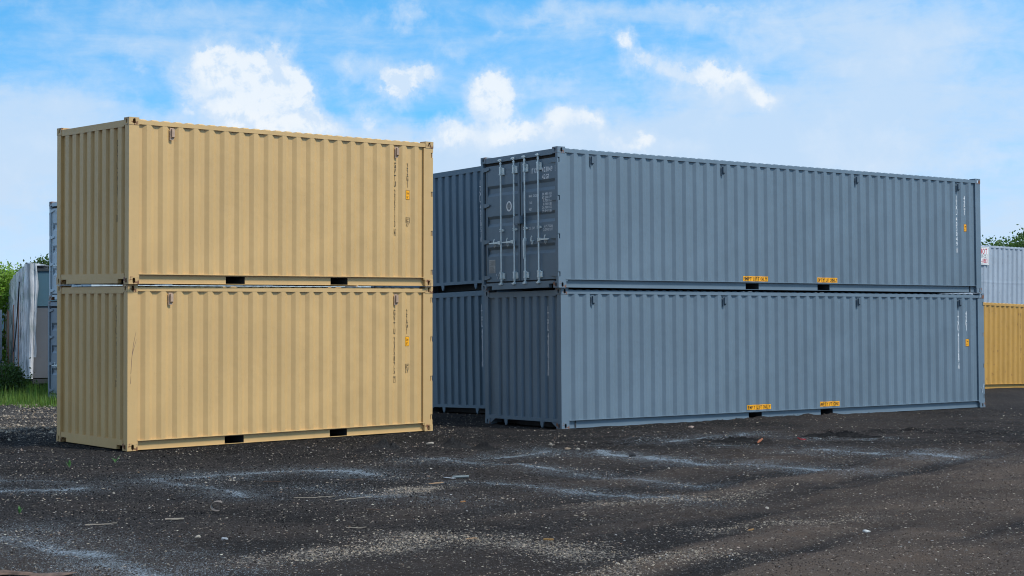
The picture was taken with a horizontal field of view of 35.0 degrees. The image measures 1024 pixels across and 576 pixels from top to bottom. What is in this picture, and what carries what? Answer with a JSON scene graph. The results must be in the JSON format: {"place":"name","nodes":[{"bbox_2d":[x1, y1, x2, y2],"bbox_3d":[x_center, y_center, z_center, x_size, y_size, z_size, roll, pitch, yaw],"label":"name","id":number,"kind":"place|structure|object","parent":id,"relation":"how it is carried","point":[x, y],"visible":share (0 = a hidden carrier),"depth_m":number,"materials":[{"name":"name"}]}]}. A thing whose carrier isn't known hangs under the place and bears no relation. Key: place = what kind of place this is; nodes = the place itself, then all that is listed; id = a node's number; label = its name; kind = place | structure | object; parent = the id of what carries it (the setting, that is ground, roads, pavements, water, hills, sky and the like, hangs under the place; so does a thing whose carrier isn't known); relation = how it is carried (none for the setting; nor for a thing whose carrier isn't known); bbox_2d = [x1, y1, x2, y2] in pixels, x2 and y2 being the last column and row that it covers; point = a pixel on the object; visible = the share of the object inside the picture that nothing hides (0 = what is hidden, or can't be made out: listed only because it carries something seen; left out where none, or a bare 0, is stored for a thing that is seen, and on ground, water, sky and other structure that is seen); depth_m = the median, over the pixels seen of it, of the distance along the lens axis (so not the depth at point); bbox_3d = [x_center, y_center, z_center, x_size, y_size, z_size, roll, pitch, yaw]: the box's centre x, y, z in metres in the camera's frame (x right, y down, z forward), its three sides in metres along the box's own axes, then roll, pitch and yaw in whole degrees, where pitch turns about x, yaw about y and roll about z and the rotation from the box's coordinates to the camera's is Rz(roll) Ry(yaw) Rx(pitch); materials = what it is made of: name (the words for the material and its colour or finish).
{"place":"outdoors","nodes":[
{"label":"outdoors","id":0,"kind":"place"},
{"bbox_2d":[0,402,909,575],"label":"pale gravel","id":1,"kind":"structure","parent":0,"point":[311,549],"depth_m":15.24,"materials":[{"name":"grey gravel"}]},
{"bbox_2d":[0,388,1023,575],"bbox_3d":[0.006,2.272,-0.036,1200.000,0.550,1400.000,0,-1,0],"label":"ground","id":2,"kind":"structure","parent":0,"point":[998,401],"depth_m":18.50,"materials":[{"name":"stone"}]},
{"bbox_2d":[0,310,1,362],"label":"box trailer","id":3,"kind":"object","parent":2,"relation":"on","point":[0,336],"visible":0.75,"depth_m":53.35,"materials":[{"name":"metal"}]},
{"bbox_2d":[0,306,4,368],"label":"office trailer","id":4,"kind":"object","parent":2,"relation":"on","point":[2,333],"depth_m":63.97,"materials":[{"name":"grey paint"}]},
{"bbox_2d":[0,261,22,363],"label":"deciduous tree","id":5,"kind":"object","parent":2,"relation":"on","point":[6,276],"visible":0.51,"depth_m":55.46,"materials":[{"name":"green plant"}]},
{"bbox_2d":[0,353,37,395],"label":"shrub","id":6,"kind":"object","parent":2,"relation":"on","point":[11,374],"visible":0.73,"depth_m":44.39,"materials":[{"name":"green plant"}]},
{"bbox_2d":[0,253,48,294],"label":"deciduous tree","id":7,"kind":"object","parent":2,"relation":"on","point":[39,259],"visible":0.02,"depth_m":76.68,"materials":[{"name":"green plant"}]},
{"bbox_2d":[0,375,56,407],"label":"grass","id":8,"kind":"structure","parent":2,"relation":"on","point":[37,394],"depth_m":40.54,"materials":[{"name":"green plant"}]},
{"bbox_2d":[4,262,56,385],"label":"wrapped trailer","id":9,"kind":"object","parent":2,"relation":"on","point":[26,324],"visible":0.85,"depth_m":47.13,"materials":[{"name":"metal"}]},
{"bbox_2d":[0,570,75,575],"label":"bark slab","id":10,"kind":"object","parent":2,"relation":"on","point":[7,572],"depth_m":13.33,"materials":[{"name":"brown wood"}]},
{"bbox_2d":[48,301,56,398],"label":"shipping container","id":11,"kind":"object","parent":2,"relation":"on","point":[52,345],"visible":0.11,"depth_m":42.76,"materials":[{"name":"metal"}]},
{"bbox_2d":[49,306,56,394],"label":"door","id":12,"kind":"structure","parent":11,"relation":"in","point":[53,336],"depth_m":42.70,"materials":[{"name":"blue paint"}]},
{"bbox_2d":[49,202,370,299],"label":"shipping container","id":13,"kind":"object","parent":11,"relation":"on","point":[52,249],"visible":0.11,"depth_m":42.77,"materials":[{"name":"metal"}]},
{"bbox_2d":[50,206,71,294],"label":"door","id":14,"kind":"structure","parent":13,"relation":"in","point":[54,211],"depth_m":42.72,"materials":[{"name":"blue paint"}]},
{"bbox_2d":[72,284,89,286],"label":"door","id":15,"kind":"structure","parent":13,"relation":"in","point":[73,285],"depth_m":41.65,"materials":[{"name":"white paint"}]},
{"bbox_2d":[85,522,116,524],"bbox_3d":[-4.118,2.364,16.279,0.310,0.021,0.037,0,-1,-15],"label":"stick","id":16,"kind":"object","parent":2,"relation":"on","point":[100,524],"visible":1,"depth_m":16.29,"materials":[{"name":"brown wood"}]},
{"bbox_2d":[165,518,183,519],"bbox_3d":[-3.464,2.369,16.674,0.190,0.016,0.038,0,-1,-18],"label":"wood chip","id":17,"kind":"object","parent":2,"relation":"on","point":[173,518],"visible":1,"depth_m":16.65,"materials":[{"name":"beige wood"}]},
{"bbox_2d":[210,500,221,511],"bbox_3d":[-3.202,2.362,17.601,0.124,0.112,0.090,0,-1,0],"label":"bark curl","id":18,"kind":"object","parent":2,"relation":"on","point":[212,508],"visible":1,"depth_m":17.58,"materials":[{"name":"grey wood"}]},
{"bbox_2d":[56,284,432,450],"bbox_3d":[-4.471,1.262,28.130,6.113,2.591,2.468,0,-1,-41],"label":"shipping container","id":19,"kind":"object","parent":2,"relation":"on","point":[147,367],"visible":1,"depth_m":26.73,"materials":[{"name":"beige metal"}]},
{"bbox_2d":[56,117,432,286],"bbox_3d":[-4.454,-1.338,28.061,6.113,2.591,2.468,0,0,-42],"label":"shipping container","id":20,"kind":"object","parent":19,"relation":"on","point":[144,202],"visible":1,"depth_m":26.65,"materials":[{"name":"beige metal"}]},
{"bbox_2d":[294,496,331,497],"bbox_3d":[-2.279,2.415,18.764,0.480,0.019,0.011,0,-1,-12],"label":"straw","id":21,"kind":"object","parent":2,"relation":"on","point":[311,497],"visible":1,"depth_m":18.75,"materials":[{"name":"beige plant"}]},
{"bbox_2d":[370,438,400,448],"bbox_3d":[-1.994,2.461,25.194,0.650,0.263,0.500,0,-1,-6],"label":"soil mound","id":22,"kind":"object","parent":2,"relation":"on","point":[383,443],"visible":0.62,"depth_m":25.10,"materials":[{"name":"grey soil"}]},
{"bbox_2d":[440,435,471,448],"bbox_3d":[-0.894,2.480,25.914,0.625,0.258,0.500,0,-1,-6],"label":"soil mound","id":23,"kind":"object","parent":2,"relation":"on","point":[451,442],"visible":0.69,"depth_m":25.82,"materials":[{"name":"grey soil"}]},
{"bbox_2d":[452,475,468,477],"bbox_3d":[-0.654,2.407,20.724,0.212,0.035,0.038,0,-1,-16],"label":"pipe offcut","id":24,"kind":"object","parent":2,"relation":"on","point":[463,476],"visible":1,"depth_m":20.72,"materials":[{"name":"grey plastic"}]},
{"bbox_2d":[432,290,508,413],"bbox_3d":[3.576,1.394,38.095,12.192,2.591,2.438,1,-3,-39],"label":"shipping container","id":25,"kind":"object","parent":2,"relation":"on","point":[458,360],"visible":0.09,"depth_m":34.26,"materials":[{"name":"metal"}]},
{"bbox_2d":[424,166,481,292],"bbox_3d":[3.549,-1.197,38.284,12.192,2.591,2.438,1,-3,-39],"label":"shipping container","id":26,"kind":"object","parent":25,"relation":"on","point":[457,241],"visible":0.07,"depth_m":34.47,"materials":[{"name":"metal"}]},
{"bbox_2d":[469,441,499,449],"bbox_3d":[-0.444,2.513,25.663,0.650,0.192,0.325,0,-1,11],"label":"soil mound","id":27,"kind":"object","parent":2,"relation":"on","point":[484,445],"visible":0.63,"depth_m":25.60,"materials":[{"name":"black soil"}]},
{"bbox_2d":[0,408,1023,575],"bbox_3d":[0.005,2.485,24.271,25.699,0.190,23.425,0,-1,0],"label":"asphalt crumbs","id":28,"kind":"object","parent":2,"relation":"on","point":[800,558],"visible":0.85,"depth_m":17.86,"materials":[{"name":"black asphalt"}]},
{"bbox_2d":[629,452,635,456],"bbox_3d":[1.795,2.481,24.109,0.116,0.102,0.117,-8,1,34],"label":"rock","id":29,"kind":"object","parent":2,"relation":"on","point":[632,454],"visible":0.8,"depth_m":24.08,"materials":[{"name":"black stone"}]},
{"bbox_2d":[484,288,984,428],"bbox_3d":[5.142,1.385,34.356,12.247,2.591,2.468,1,-2,-36],"label":"shipping container","id":30,"kind":"object","parent":2,"relation":"on","point":[562,358],"visible":1,"depth_m":32.16,"materials":[{"name":"metal"}]},
{"bbox_2d":[481,146,981,293],"bbox_3d":[5.017,-1.213,34.264,12.247,2.591,2.468,1,-2,-36],"label":"shipping container","id":31,"kind":"object","parent":30,"relation":"on","point":[553,218],"visible":0.98,"depth_m":32.10,"materials":[{"name":"metal"}]},
{"bbox_2d":[483,157,521,284],"bbox_3d":[-0.208,-1.259,31.167,0.130,2.416,1.190,1,-2,-36],"label":"door","id":32,"kind":"structure","parent":31,"relation":"in","point":[502,242],"depth_m":31.12,"materials":[{"name":"grey paint"}]},
{"bbox_2d":[520,153,559,283],"bbox_3d":[0.496,-1.294,30.207,0.135,2.416,1.188,1,-2,-36],"label":"door","id":33,"kind":"structure","parent":31,"relation":"in","point":[538,245],"depth_m":30.22,"materials":[{"name":"grey paint"}]},
{"bbox_2d":[700,436,771,442],"bbox_3d":[3.606,2.493,26.363,1.500,0.189,0.275,0,-1,9],"label":"soil mound","id":34,"kind":"object","parent":2,"relation":"on","point":[729,439],"visible":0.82,"depth_m":26.32,"materials":[{"name":"black soil"}]},
{"bbox_2d":[799,430,881,437],"bbox_3d":[5.657,2.511,27.613,1.875,0.186,0.300,0,-1,17],"label":"soil mound","id":35,"kind":"object","parent":2,"relation":"on","point":[848,434],"visible":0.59,"depth_m":27.58,"materials":[{"name":"black soil"}]},
{"bbox_2d":[981,235,1005,246],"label":"deciduous tree","id":36,"kind":"object","parent":2,"relation":"on","point":[989,240],"visible":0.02,"depth_m":92.94,"materials":[{"name":"green plant"}]},
{"bbox_2d":[988,236,1011,246],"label":"deciduous tree","id":37,"kind":"object","parent":2,"relation":"on","point":[998,241],"depth_m":101.60,"materials":[{"name":"green plant"}]},
{"bbox_2d":[983,302,1023,388],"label":"shipping container","id":38,"kind":"object","parent":2,"relation":"on","point":[1004,345],"visible":0.27,"depth_m":48.62,"materials":[{"name":"yellow metal"}]},
{"bbox_2d":[944,245,1023,303],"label":"shipping container","id":39,"kind":"object","parent":38,"relation":"on","point":[1002,276],"visible":0.16,"depth_m":64.28,"materials":[{"name":"grey metal"}]},
{"bbox_2d":[981,247,988,264],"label":"sign board","id":40,"kind":"object","parent":39,"relation":"attached to","point":[984,255],"visible":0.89,"depth_m":63.66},
{"bbox_2d":[995,224,1023,247],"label":"deciduous tree","id":41,"kind":"object","parent":2,"relation":"on","point":[1020,239],"visible":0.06,"depth_m":95.95,"materials":[{"name":"green plant"}]},
{"bbox_2d":[0,0,1023,272],"label":"sky","id":42,"kind":"structure","parent":0,"point":[933,88],"materials":[{"name":"blue"}]},
{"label":"shipping container","id":43,"kind":"object","parent":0,"visible":0},
{"bbox_2d":[371,286,445,292],"bbox_3d":[2.202,-1.107,40.565,12.192,2.591,2.438,1,-3,-39],"label":"shipping container","id":44,"kind":"object","parent":43,"relation":"on","point":[403,287],"visible":0.01,"depth_m":36.69,"materials":[{"name":"grey metal"}]}
]}

